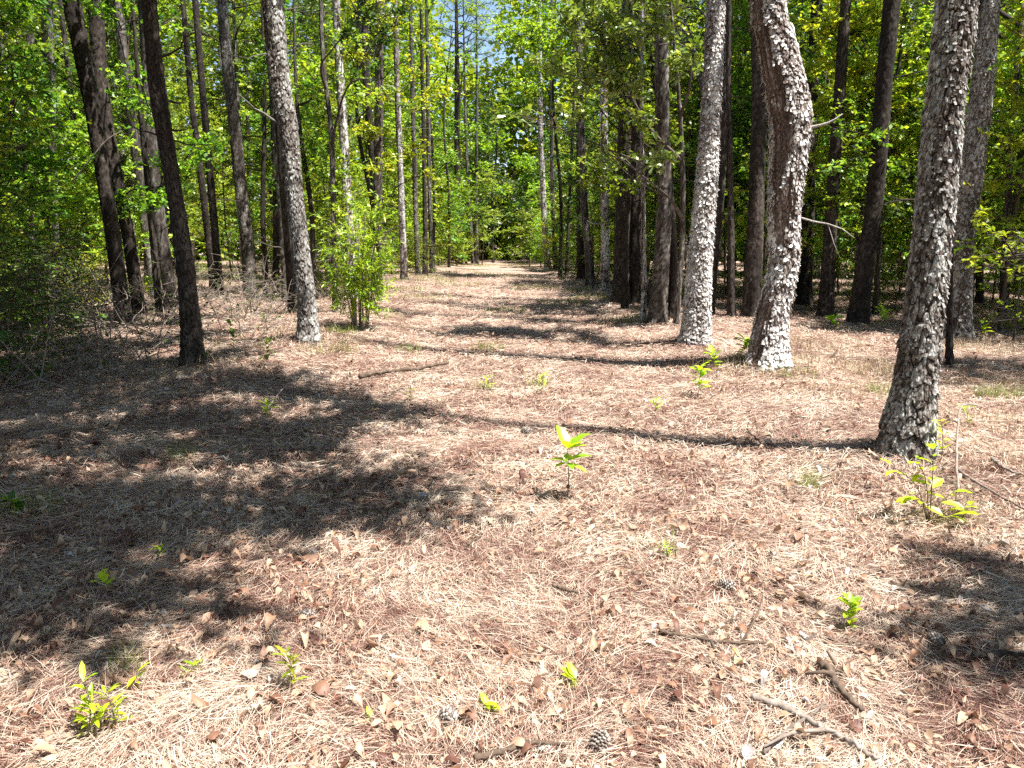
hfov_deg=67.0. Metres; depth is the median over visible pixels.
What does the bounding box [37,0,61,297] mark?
pine tree
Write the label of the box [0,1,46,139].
canopy tree
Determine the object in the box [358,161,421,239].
understory tree
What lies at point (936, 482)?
arching plant
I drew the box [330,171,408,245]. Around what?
understory tree
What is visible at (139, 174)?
pine tree
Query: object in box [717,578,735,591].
pine cone
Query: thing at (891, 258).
woodland shrub
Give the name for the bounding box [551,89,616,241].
understory tree
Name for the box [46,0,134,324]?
pine tree
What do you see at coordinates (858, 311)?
pine tree
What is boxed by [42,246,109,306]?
woodland shrub
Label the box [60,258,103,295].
woodland shrub
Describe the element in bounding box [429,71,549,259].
arching tree
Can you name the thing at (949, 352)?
pine tree
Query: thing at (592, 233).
understory tree
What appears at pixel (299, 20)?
pine tree
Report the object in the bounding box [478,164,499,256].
understory tree
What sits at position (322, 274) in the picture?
woodland shrub
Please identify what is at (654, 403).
weed
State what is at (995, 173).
understory tree
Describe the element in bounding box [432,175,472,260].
understory tree
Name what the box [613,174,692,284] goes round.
understory tree
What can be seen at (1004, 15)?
spreading oak
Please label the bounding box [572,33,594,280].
pine tree
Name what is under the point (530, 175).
understory tree
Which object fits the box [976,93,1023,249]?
understory tree
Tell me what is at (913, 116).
understory tree
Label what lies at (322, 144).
understory tree
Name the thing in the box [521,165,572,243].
understory tree
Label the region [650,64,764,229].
understory tree
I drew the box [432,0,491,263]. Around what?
pine tree
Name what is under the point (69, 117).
understory tree
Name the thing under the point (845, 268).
woodland shrub
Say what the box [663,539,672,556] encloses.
seedling
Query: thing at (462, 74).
arching tree
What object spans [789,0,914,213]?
understory tree
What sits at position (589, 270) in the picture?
pine tree
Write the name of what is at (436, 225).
understory tree
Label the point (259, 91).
canopy tree
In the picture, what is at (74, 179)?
dead branch
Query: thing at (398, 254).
understory tree
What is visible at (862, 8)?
understory tree
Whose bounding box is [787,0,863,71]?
understory tree
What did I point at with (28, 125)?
understory tree
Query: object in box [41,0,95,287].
pine tree
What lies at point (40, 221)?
understory tree
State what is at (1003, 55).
understory tree
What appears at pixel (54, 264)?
woodland shrub
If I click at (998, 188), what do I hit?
understory tree
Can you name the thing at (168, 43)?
pine tree
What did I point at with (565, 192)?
understory tree
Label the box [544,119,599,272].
understory tree
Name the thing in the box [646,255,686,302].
woodland shrub
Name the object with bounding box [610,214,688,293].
woodland shrub
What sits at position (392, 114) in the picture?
understory tree
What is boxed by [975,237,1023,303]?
understory tree
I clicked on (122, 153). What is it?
pine tree
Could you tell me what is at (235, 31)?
pine tree
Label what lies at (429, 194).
pine tree
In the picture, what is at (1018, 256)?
leafy sapling
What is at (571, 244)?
understory tree
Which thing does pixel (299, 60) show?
understory tree
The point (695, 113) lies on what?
understory tree
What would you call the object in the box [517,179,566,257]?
understory tree
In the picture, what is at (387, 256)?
woodland shrub
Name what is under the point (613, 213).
understory tree
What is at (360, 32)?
pine tree
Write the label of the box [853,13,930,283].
understory tree
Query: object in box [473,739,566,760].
fallen stick
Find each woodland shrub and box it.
[0,177,79,360]
[0,195,42,309]
[0,216,81,342]
[0,217,108,341]
[0,218,99,320]
[0,227,83,348]
[0,234,85,330]
[0,252,87,385]
[0,258,62,346]
[0,289,53,376]
[2,219,109,325]
[26,234,105,309]
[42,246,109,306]
[45,239,110,290]
[50,240,112,301]
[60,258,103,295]
[196,227,239,280]
[221,238,258,277]
[240,252,280,283]
[308,229,340,287]
[308,240,342,284]
[315,217,361,286]
[315,223,373,287]
[315,249,348,296]
[315,252,338,293]
[363,230,399,279]
[364,227,409,274]
[386,250,408,274]
[396,235,428,270]
[406,227,446,275]
[408,246,436,270]
[543,241,577,280]
[569,247,596,273]
[574,228,613,278]
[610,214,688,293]
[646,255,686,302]
[794,253,849,302]
[814,219,905,305]
[814,251,854,284]
[871,249,908,308]
[884,231,904,272]
[885,244,908,282]
[984,248,1023,309]
[997,272,1023,330]
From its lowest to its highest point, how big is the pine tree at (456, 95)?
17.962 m
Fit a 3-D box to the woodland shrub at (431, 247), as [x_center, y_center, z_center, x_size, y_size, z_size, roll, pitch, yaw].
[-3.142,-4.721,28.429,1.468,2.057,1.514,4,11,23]
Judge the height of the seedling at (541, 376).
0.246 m
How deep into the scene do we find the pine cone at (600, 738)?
2.25 m
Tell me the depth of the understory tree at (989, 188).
12.07 m
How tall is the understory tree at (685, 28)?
7.105 m
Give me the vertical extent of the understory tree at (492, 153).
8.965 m
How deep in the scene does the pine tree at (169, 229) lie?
23.96 m
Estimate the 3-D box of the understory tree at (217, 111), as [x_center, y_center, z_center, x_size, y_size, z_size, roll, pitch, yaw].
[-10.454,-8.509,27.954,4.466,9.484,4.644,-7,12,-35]
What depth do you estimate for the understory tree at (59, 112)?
23.65 m
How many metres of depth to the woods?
50.61 m
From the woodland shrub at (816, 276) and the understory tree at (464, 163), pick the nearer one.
the woodland shrub at (816, 276)
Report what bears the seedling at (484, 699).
on the ground at (532, 270)
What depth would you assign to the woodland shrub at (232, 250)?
28.95 m
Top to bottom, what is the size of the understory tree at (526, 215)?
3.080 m
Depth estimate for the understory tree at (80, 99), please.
27.46 m
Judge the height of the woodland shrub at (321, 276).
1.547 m
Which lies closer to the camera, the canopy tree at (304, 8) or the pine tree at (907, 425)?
the pine tree at (907, 425)
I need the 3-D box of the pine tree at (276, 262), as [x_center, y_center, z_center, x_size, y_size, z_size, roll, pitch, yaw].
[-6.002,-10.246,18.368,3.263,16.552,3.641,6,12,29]
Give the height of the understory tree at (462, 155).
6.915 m
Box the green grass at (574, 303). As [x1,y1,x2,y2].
[0,261,1023,718]
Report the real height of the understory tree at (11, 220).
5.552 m
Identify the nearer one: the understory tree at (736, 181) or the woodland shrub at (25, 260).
the woodland shrub at (25, 260)
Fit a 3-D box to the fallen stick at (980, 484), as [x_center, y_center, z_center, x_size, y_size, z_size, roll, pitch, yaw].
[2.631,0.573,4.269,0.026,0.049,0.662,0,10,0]
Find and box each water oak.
[490,0,703,326]
[607,0,726,315]
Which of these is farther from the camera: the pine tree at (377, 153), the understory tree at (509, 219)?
the understory tree at (509, 219)
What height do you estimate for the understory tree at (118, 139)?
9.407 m
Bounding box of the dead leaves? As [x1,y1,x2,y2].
[0,283,1023,767]
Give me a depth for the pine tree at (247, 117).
33.18 m
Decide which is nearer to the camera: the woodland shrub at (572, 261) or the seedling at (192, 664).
the seedling at (192, 664)
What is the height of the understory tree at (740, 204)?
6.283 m
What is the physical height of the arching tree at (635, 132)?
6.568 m
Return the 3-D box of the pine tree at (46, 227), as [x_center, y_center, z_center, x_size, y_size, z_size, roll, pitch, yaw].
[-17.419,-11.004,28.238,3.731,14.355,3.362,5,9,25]
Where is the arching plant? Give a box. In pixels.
[881,443,979,527]
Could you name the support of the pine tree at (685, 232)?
on the ground at (532, 270)
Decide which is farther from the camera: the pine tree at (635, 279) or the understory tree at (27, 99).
the pine tree at (635, 279)
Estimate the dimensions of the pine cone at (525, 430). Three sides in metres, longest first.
0.091 x 0.066 x 0.065 m
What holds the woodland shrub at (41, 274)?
on the ground at (532, 270)
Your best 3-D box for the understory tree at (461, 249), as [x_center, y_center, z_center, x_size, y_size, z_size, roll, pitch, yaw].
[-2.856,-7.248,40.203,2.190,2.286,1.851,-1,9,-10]
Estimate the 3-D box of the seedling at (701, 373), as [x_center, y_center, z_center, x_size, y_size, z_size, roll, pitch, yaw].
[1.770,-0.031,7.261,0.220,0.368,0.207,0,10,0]
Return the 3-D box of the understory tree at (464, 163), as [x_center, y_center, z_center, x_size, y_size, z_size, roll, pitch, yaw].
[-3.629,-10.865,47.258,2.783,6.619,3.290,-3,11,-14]
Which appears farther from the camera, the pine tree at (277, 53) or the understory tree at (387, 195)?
the understory tree at (387, 195)
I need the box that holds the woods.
[3,0,1014,262]
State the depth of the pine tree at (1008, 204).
13.81 m
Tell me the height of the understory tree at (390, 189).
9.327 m
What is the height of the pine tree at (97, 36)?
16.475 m
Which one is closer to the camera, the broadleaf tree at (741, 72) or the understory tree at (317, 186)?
the broadleaf tree at (741, 72)
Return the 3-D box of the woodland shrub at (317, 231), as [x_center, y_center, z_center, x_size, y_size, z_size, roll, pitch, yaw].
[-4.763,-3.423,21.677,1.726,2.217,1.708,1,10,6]
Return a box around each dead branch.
[72,130,121,181]
[589,247,610,296]
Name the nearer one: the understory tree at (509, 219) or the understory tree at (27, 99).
the understory tree at (27, 99)
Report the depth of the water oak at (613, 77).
11.18 m
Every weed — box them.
[70,661,104,743]
[71,695,103,742]
[90,568,113,587]
[91,682,132,732]
[127,661,151,692]
[270,645,307,688]
[650,397,664,413]
[933,419,950,460]
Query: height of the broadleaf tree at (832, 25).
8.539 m
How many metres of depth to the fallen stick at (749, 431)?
5.57 m
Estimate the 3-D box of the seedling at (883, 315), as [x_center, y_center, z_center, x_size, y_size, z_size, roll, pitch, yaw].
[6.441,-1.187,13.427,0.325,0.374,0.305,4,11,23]
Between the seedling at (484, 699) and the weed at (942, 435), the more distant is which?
the weed at (942, 435)
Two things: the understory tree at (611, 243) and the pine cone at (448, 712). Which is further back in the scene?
the understory tree at (611, 243)
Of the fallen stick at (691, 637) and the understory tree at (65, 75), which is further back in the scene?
the understory tree at (65, 75)
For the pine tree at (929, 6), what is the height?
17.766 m
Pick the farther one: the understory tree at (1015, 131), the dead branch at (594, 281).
the dead branch at (594, 281)
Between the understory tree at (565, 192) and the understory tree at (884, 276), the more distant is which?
the understory tree at (565, 192)
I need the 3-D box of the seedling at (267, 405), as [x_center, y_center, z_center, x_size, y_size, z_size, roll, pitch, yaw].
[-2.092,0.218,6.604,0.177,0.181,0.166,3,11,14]
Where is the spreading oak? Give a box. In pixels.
[737,0,1023,46]
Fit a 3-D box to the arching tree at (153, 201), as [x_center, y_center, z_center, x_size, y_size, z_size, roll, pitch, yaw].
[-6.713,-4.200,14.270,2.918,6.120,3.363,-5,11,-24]
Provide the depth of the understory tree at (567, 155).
24.38 m
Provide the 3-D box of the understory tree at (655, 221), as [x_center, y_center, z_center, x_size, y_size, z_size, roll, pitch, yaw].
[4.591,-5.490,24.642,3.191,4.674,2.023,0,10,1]
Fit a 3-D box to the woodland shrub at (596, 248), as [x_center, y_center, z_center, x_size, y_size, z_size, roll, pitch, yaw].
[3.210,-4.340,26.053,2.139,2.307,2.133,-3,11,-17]
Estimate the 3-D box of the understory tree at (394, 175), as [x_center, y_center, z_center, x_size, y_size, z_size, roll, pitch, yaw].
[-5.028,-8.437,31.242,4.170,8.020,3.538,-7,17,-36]
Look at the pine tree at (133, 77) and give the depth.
25.00 m
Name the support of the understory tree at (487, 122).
on the ground at (532, 270)
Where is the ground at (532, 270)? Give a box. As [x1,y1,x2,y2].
[0,246,1023,767]
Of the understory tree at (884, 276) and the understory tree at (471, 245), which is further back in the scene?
the understory tree at (471, 245)
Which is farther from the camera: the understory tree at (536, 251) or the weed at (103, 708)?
the understory tree at (536, 251)
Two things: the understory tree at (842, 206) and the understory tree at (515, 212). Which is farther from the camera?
the understory tree at (515, 212)
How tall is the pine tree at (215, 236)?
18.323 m
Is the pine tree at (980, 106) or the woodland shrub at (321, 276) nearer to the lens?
the pine tree at (980, 106)
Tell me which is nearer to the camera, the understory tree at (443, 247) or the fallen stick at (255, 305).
the fallen stick at (255, 305)
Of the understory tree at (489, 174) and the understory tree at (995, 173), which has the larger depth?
the understory tree at (489, 174)
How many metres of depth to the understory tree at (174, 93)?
40.55 m
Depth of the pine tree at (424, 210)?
28.41 m
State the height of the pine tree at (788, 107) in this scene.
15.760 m
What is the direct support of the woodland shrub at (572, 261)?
on the ground at (532, 270)
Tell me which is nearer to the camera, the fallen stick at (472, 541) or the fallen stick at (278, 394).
the fallen stick at (472, 541)
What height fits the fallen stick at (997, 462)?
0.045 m
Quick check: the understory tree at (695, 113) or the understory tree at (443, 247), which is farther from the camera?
the understory tree at (443, 247)
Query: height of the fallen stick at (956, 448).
0.398 m
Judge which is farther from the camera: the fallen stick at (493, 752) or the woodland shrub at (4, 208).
the woodland shrub at (4, 208)
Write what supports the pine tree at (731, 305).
on the ground at (532, 270)
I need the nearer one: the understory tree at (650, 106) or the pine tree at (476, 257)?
the understory tree at (650, 106)
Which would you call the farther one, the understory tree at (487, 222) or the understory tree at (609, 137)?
the understory tree at (487, 222)
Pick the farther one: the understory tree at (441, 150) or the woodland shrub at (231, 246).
the understory tree at (441, 150)
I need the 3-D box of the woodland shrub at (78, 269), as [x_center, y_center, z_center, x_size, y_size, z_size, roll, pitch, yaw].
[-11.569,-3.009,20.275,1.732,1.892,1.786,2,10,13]
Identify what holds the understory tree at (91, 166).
on the ground at (532, 270)
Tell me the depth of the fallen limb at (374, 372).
8.81 m
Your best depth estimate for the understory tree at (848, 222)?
17.92 m
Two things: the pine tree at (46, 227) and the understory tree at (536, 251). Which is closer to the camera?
the pine tree at (46, 227)
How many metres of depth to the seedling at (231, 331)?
9.95 m
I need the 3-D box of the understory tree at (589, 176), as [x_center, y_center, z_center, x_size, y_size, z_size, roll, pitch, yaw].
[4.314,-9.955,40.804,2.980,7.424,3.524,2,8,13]
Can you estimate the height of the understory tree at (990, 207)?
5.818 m
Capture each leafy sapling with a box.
[961,225,1023,281]
[975,279,1023,342]
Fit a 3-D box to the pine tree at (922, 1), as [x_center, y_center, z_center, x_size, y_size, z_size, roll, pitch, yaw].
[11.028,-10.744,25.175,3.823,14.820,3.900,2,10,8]
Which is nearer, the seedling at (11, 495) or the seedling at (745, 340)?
the seedling at (11, 495)
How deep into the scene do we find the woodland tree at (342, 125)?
19.15 m
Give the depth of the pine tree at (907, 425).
4.65 m
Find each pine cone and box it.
[299,609,315,620]
[439,705,458,725]
[520,426,531,433]
[589,728,610,756]
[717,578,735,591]
[926,631,945,646]
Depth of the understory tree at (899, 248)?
19.09 m
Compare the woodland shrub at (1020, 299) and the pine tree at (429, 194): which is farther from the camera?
the pine tree at (429, 194)
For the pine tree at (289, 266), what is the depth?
15.56 m
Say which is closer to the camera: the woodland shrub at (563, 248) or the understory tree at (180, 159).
the woodland shrub at (563, 248)
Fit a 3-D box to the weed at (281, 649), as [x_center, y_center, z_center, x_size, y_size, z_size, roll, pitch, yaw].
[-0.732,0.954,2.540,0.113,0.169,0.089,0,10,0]
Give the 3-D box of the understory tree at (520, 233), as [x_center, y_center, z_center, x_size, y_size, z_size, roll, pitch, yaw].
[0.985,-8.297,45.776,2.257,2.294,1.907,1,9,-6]
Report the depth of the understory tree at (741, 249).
20.28 m
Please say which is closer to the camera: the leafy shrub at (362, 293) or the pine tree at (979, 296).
the leafy shrub at (362, 293)
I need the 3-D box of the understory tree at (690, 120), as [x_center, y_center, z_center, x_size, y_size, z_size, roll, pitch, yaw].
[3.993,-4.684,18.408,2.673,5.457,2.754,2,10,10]
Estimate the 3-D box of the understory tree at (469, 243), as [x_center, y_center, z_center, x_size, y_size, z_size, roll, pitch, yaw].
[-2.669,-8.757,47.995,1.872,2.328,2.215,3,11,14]
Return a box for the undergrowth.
[0,222,379,390]
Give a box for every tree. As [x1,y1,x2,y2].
[0,0,48,32]
[0,0,96,278]
[0,0,99,265]
[0,0,149,290]
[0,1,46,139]
[0,25,93,170]
[0,31,41,300]
[0,35,64,227]
[0,66,65,257]
[0,66,90,263]
[0,67,24,189]
[0,70,82,318]
[0,109,30,218]
[0,139,31,248]
[2,9,77,234]
[2,53,97,275]
[3,0,64,267]
[4,0,73,236]
[22,8,60,283]
[26,0,191,192]
[28,72,102,285]
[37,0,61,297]
[38,38,96,231]
[39,135,170,289]
[40,0,72,279]
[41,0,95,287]
[44,0,167,281]
[45,0,218,284]
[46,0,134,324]
[49,109,201,294]
[56,0,137,224]
[56,45,130,242]
[57,0,230,239]
[60,14,175,272]
[66,0,230,315]
[68,0,151,315]
[86,25,139,262]
[108,0,166,297]
[109,43,221,235]
[112,2,177,81]
[116,0,231,368]
[124,9,140,140]
[131,0,192,308]
[133,150,228,270]
[136,9,190,133]
[138,97,190,234]
[139,62,202,284]
[162,0,217,261]
[164,63,219,210]
[166,55,256,236]
[168,0,213,288]
[169,0,260,238]
[172,115,227,264]
[179,8,271,277]
[182,0,230,291]
[183,114,235,243]
[185,0,320,234]
[189,0,300,217]
[190,1,258,262]
[191,96,259,263]
[192,0,321,344]
[195,0,270,292]
[215,93,272,239]
[228,35,319,230]
[229,98,314,244]
[230,53,322,236]
[230,86,320,241]
[237,0,335,240]
[244,0,338,298]
[246,21,302,312]
[249,23,298,303]
[251,1,279,298]
[256,163,322,254]
[265,45,370,280]
[270,0,390,297]
[270,0,392,234]
[286,0,318,153]
[287,0,373,150]
[295,110,366,237]
[302,81,390,249]
[302,89,371,275]
[305,84,398,228]
[306,145,362,248]
[310,0,464,289]
[318,0,392,277]
[323,3,334,277]
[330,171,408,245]
[332,0,356,295]
[334,25,421,236]
[349,72,438,262]
[352,73,421,219]
[356,68,454,273]
[358,0,404,282]
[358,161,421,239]
[360,0,403,289]
[365,108,421,251]
[372,2,400,281]
[373,108,442,211]
[382,171,397,259]
[382,199,428,262]
[385,0,423,280]
[387,227,422,268]
[388,14,494,265]
[391,167,444,261]
[392,172,442,255]
[401,0,494,266]
[404,1,448,274]
[405,109,469,260]
[405,140,454,252]
[406,166,450,261]
[407,0,449,273]
[407,229,435,265]
[409,4,429,274]
[418,191,451,246]
[419,0,491,263]
[421,143,473,260]
[427,210,455,264]
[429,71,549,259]
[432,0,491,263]
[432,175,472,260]
[434,102,485,240]
[435,209,466,250]
[437,82,523,219]
[437,151,471,259]
[437,198,478,261]
[437,203,472,265]
[438,220,477,263]
[439,225,477,265]
[440,148,488,260]
[442,0,510,264]
[445,67,538,262]
[447,0,510,263]
[450,162,518,264]
[451,154,503,260]
[452,118,511,256]
[461,175,490,250]
[462,227,484,257]
[478,0,594,277]
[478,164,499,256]
[492,2,599,275]
[494,177,527,255]
[497,220,524,258]
[500,145,555,229]
[500,211,536,259]
[507,208,542,264]
[509,227,541,262]
[514,131,562,257]
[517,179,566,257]
[517,209,551,263]
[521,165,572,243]
[522,217,552,266]
[525,176,562,262]
[526,159,572,259]
[528,209,564,261]
[529,77,597,262]
[532,0,551,269]
[532,0,557,268]
[535,116,590,215]
[535,194,575,269]
[536,214,571,269]
[541,17,597,286]
[544,96,618,263]
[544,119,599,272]
[547,148,574,237]
[547,182,573,249]
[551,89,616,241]
[552,0,696,305]
[556,197,598,269]
[566,0,684,310]
[571,188,615,266]
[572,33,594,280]
[572,138,598,236]
[578,1,621,291]
[580,168,616,283]
[589,85,655,232]
[589,90,654,244]
[589,93,654,204]
[589,104,644,227]
[591,135,653,249]
[591,145,654,272]
[592,37,704,272]
[595,103,690,265]
[600,15,726,252]
[607,7,653,303]
[610,0,632,304]
[612,167,690,277]
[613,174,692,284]
[623,2,672,320]
[634,4,692,324]
[644,0,744,209]
[644,65,738,243]
[645,0,865,279]
[646,6,741,254]
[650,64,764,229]
[653,34,767,300]
[653,86,726,244]
[668,2,693,319]
[673,79,767,295]
[676,0,765,269]
[677,0,726,346]
[677,9,691,261]
[678,124,750,258]
[683,0,853,217]
[717,0,740,317]
[717,223,764,294]
[718,184,766,278]
[719,10,746,261]
[722,33,873,286]
[722,55,823,259]
[723,64,824,257]
[725,0,851,208]
[731,0,751,297]
[735,107,825,246]
[737,19,766,318]
[743,0,853,372]
[764,71,867,291]
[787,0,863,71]
[787,1,859,278]
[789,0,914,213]
[789,0,927,315]
[794,0,822,304]
[798,0,899,273]
[800,0,933,262]
[802,0,874,156]
[804,0,919,239]
[809,0,924,243]
[813,48,904,282]
[813,74,911,271]
[813,162,875,279]
[814,137,888,294]
[815,0,859,317]
[818,0,927,324]
[840,71,923,268]
[843,88,919,286]
[844,0,1004,227]
[846,116,911,278]
[852,5,1003,260]
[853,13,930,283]
[854,0,916,238]
[859,198,912,291]
[864,25,1020,233]
[871,103,1004,366]
[872,0,979,466]
[873,118,917,286]
[881,207,911,288]
[883,119,919,293]
[889,0,1023,308]
[891,93,923,276]
[892,41,1003,225]
[900,0,933,263]
[902,0,930,264]
[905,45,1023,268]
[943,0,1000,339]
[954,0,1023,265]
[961,0,1023,333]
[967,0,1023,279]
[974,148,987,304]
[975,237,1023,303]
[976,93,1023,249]
[976,173,1013,233]
[976,199,1020,285]
[983,7,1023,295]
[984,1,1005,251]
[985,84,1023,299]
[986,122,1023,231]
[987,62,1023,224]
[987,123,1023,169]
[989,0,1023,197]
[991,0,1023,321]
[999,161,1023,289]
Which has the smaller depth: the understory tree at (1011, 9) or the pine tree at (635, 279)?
the pine tree at (635, 279)
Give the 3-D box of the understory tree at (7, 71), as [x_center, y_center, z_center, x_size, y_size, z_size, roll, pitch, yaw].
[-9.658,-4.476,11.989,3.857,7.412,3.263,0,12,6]
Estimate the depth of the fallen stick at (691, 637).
2.83 m
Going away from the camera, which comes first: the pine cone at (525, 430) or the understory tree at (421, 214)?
the pine cone at (525, 430)
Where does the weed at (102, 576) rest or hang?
on the ground at (532, 270)
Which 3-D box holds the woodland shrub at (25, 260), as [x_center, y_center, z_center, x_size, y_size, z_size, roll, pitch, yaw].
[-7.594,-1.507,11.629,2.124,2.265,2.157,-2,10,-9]
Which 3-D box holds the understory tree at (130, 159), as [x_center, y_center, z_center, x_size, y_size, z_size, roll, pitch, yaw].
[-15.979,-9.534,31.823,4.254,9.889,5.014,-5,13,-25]
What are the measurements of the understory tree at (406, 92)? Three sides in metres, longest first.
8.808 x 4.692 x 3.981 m
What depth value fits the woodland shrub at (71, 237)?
13.99 m
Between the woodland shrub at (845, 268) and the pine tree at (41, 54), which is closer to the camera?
the woodland shrub at (845, 268)
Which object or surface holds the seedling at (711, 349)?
on the ground at (532, 270)
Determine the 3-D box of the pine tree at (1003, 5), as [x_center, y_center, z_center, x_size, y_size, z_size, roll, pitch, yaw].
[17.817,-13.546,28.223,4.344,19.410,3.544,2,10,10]
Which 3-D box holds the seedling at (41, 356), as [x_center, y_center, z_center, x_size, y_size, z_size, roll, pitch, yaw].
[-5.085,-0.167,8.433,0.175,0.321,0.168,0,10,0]
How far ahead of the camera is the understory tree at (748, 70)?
19.61 m
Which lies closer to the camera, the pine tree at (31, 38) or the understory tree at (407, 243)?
the pine tree at (31, 38)
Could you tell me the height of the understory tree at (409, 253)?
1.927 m
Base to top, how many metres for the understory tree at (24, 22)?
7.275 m
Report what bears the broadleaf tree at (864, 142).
on the ground at (532, 270)
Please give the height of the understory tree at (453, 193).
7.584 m
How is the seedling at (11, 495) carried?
on the ground at (532, 270)
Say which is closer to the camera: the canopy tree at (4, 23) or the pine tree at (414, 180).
the canopy tree at (4, 23)
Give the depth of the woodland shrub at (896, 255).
25.29 m
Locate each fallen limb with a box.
[358,361,449,378]
[805,650,863,711]
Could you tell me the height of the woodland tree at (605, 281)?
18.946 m
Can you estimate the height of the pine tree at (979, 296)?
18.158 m
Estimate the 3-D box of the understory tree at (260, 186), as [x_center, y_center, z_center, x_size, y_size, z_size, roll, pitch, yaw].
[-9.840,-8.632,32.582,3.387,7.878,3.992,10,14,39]
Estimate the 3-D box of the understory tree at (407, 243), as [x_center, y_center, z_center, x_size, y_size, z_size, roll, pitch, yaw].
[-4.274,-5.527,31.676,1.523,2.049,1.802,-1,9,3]
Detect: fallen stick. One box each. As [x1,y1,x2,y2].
[31,547,108,569]
[250,281,269,324]
[265,380,289,410]
[466,536,481,545]
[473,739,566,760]
[552,583,578,593]
[659,595,773,664]
[746,428,763,445]
[761,702,825,754]
[811,447,853,477]
[954,467,1023,508]
[955,403,977,488]
[971,650,1023,658]
[991,457,1023,475]
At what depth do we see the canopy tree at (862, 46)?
30.23 m
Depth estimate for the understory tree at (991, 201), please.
18.26 m
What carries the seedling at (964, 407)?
on the ground at (532, 270)
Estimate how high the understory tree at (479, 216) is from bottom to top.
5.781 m
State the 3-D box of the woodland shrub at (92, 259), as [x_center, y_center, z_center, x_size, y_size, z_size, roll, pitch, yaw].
[-9.620,-2.463,17.599,1.518,1.561,1.501,4,6,14]
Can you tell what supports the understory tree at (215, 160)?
on the ground at (532, 270)
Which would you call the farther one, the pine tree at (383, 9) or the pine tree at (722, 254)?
the pine tree at (722, 254)
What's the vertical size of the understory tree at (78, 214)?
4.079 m
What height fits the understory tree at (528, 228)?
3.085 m
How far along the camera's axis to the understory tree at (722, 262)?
20.82 m
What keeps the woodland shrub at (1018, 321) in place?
on the ground at (532, 270)
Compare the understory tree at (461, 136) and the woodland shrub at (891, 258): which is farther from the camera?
the understory tree at (461, 136)
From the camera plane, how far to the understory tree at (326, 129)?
25.16 m
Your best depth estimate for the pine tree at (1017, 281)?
21.33 m
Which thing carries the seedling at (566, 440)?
on the ground at (532, 270)
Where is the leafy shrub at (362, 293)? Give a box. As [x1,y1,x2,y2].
[307,184,402,330]
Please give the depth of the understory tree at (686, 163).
22.45 m
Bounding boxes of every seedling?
[0,490,34,517]
[37,354,54,373]
[150,543,168,559]
[178,659,202,675]
[224,319,239,354]
[254,398,280,413]
[258,336,273,359]
[365,706,372,724]
[480,692,500,716]
[538,370,548,387]
[552,425,590,499]
[560,662,578,690]
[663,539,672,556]
[690,362,711,397]
[703,345,721,369]
[733,332,749,352]
[824,314,842,326]
[836,592,863,633]
[874,304,892,320]
[957,404,975,421]
[978,319,993,336]
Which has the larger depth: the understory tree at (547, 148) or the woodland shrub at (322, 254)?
the understory tree at (547, 148)
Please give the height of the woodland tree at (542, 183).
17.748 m
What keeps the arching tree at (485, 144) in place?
on the ground at (532, 270)
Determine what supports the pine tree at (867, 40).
on the ground at (532, 270)
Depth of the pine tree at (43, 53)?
24.89 m
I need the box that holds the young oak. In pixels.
[319,0,435,313]
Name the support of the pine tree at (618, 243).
on the ground at (532, 270)
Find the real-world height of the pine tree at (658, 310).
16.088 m
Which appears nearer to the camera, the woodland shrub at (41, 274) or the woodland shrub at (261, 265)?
the woodland shrub at (41, 274)
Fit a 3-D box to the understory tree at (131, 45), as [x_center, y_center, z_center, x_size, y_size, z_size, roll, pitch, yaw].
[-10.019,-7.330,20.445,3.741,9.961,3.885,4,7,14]
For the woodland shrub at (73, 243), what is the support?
on the ground at (532, 270)
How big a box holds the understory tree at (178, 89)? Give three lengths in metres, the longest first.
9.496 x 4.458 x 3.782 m
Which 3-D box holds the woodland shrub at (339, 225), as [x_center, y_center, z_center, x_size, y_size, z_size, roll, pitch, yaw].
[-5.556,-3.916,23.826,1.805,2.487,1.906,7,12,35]
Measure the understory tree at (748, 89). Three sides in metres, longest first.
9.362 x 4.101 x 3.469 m
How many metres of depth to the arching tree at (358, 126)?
19.58 m
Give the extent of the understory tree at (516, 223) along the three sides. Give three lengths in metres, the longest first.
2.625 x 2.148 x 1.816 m
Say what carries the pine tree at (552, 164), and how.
on the ground at (532, 270)
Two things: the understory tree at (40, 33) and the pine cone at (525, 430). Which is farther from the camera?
the understory tree at (40, 33)
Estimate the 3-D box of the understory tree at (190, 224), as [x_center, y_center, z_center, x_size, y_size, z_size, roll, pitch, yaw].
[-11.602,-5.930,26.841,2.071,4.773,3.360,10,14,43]
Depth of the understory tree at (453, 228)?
42.81 m
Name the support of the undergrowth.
on the ground at (532, 270)
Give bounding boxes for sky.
[25,0,987,245]
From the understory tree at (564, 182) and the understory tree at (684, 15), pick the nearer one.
the understory tree at (684, 15)
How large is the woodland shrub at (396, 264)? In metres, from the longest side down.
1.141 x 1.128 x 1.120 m
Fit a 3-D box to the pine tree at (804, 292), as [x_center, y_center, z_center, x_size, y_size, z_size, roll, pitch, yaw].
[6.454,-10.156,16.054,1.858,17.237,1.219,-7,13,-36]
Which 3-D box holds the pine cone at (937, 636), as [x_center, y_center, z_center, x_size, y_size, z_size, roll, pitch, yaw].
[1.552,0.933,2.831,0.053,0.053,0.074,-2,7,-11]
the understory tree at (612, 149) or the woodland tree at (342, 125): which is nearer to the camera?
the woodland tree at (342, 125)

